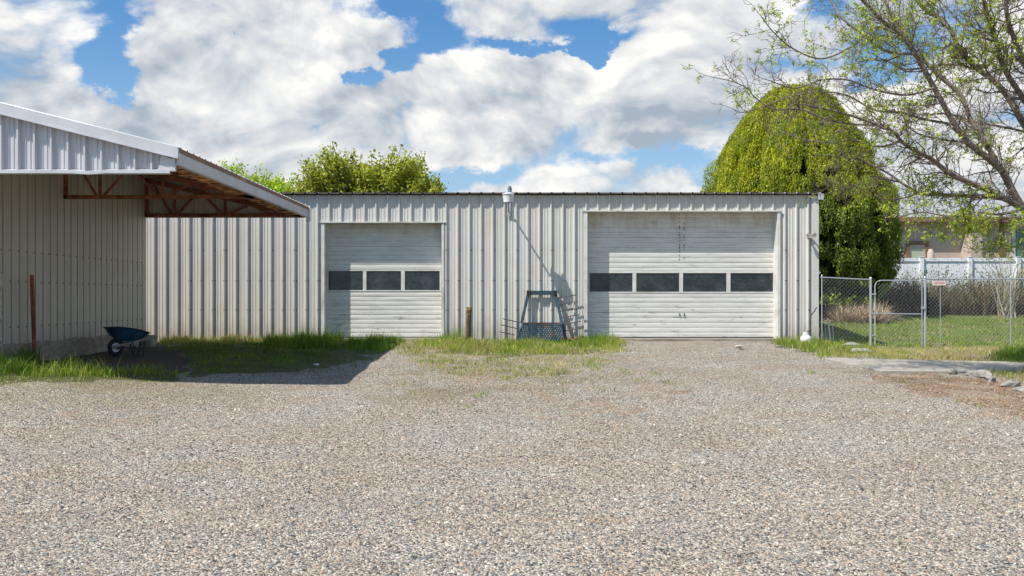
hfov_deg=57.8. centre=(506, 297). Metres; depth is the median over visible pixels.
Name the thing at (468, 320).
pipe post
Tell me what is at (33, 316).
steel stake
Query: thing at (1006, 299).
bare shrub
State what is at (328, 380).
ground
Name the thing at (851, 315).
dry grass heap
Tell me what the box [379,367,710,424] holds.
dead stems
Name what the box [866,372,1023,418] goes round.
leaf litter
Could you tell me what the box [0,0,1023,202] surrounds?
sky
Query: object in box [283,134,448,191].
broadleaf tree
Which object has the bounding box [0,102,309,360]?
metal shed
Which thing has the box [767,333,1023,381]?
dry grass
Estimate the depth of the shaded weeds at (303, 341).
20.80 m
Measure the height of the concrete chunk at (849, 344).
0.192 m
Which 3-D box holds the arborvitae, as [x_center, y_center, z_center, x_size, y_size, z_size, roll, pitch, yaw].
[10.509,-3.153,33.192,7.342,9.003,6.607,0,0,0]
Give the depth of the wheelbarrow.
17.96 m
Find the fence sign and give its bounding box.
[933,281,945,284]
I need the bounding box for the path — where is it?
[822,358,1023,372]
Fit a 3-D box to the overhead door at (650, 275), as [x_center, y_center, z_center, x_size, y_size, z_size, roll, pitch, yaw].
[4.550,-0.581,24.336,4.934,3.300,0.052,0,0,0]
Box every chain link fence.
[821,275,871,345]
[923,276,1023,346]
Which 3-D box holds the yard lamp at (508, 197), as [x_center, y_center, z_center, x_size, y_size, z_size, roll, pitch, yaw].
[0.040,-2.442,23.442,0.314,0.670,1.039,0,0,0]
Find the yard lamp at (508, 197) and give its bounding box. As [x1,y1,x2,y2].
[502,186,514,215]
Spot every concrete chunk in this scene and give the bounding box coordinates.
[839,342,857,346]
[851,348,871,352]
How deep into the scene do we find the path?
17.16 m
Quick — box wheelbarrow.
[103,326,156,355]
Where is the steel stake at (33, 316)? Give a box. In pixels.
[29,275,36,357]
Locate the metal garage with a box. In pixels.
[146,192,823,341]
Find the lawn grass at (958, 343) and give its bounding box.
[814,315,1023,349]
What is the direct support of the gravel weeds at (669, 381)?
on the ground at (328, 380)
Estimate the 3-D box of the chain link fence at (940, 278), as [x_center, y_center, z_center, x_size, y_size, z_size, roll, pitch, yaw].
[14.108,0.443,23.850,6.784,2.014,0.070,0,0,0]
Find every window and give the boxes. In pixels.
[906,241,928,257]
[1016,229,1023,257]
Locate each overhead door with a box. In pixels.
[327,224,440,337]
[587,213,772,337]
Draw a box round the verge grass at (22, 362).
[0,339,196,394]
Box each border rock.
[948,368,957,374]
[965,369,991,378]
[986,375,995,382]
[999,380,1020,387]
[1012,386,1023,391]
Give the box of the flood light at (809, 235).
[806,233,816,237]
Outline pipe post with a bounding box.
[466,307,471,339]
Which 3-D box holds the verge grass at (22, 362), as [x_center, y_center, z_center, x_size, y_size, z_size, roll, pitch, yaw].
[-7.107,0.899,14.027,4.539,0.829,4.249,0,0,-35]
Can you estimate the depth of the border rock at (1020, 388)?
13.46 m
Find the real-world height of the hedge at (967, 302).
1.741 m
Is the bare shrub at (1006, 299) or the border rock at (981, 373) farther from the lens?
the bare shrub at (1006, 299)
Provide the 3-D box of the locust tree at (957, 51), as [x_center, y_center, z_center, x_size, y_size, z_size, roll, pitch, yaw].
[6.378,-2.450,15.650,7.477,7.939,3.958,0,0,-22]
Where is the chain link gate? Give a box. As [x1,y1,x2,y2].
[872,280,925,347]
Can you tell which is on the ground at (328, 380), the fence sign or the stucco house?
the stucco house
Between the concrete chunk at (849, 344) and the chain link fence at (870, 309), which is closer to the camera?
the concrete chunk at (849, 344)
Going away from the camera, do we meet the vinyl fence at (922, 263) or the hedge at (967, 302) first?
the hedge at (967, 302)
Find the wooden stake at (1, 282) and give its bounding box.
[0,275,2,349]
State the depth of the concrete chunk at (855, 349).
19.50 m
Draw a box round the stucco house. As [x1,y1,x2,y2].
[891,191,1023,257]
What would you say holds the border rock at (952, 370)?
on the ground at (328, 380)
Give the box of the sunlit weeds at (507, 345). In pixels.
[375,320,630,400]
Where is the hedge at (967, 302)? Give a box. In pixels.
[853,272,1023,315]
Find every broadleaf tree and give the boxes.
[218,158,295,191]
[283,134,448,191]
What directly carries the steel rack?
on the ground at (328, 380)
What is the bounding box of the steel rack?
[500,290,581,341]
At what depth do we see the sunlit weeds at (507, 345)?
19.64 m
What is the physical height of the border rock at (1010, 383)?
0.148 m
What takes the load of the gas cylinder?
on the ground at (328, 380)
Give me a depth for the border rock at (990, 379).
14.56 m
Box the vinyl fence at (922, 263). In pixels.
[892,257,1023,296]
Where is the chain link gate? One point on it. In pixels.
(902, 314)
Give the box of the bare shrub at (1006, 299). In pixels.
[960,234,1023,317]
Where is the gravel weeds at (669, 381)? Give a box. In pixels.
[420,357,1012,413]
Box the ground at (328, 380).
[0,314,1023,575]
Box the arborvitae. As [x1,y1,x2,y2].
[700,83,908,319]
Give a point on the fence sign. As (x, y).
(939, 282)
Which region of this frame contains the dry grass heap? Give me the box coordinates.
[819,299,919,323]
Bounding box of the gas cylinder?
[800,332,810,340]
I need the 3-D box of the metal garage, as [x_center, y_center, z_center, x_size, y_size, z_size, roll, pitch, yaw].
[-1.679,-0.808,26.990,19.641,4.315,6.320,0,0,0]
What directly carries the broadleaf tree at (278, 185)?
on the ground at (328, 380)
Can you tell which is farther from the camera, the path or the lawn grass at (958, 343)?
the lawn grass at (958, 343)
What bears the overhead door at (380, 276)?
in the metal garage
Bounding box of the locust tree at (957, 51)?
[680,0,1023,261]
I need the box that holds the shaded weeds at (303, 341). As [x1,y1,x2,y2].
[152,318,405,376]
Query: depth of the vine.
36.54 m
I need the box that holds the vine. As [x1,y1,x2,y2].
[891,249,1023,293]
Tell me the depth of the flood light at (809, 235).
23.71 m

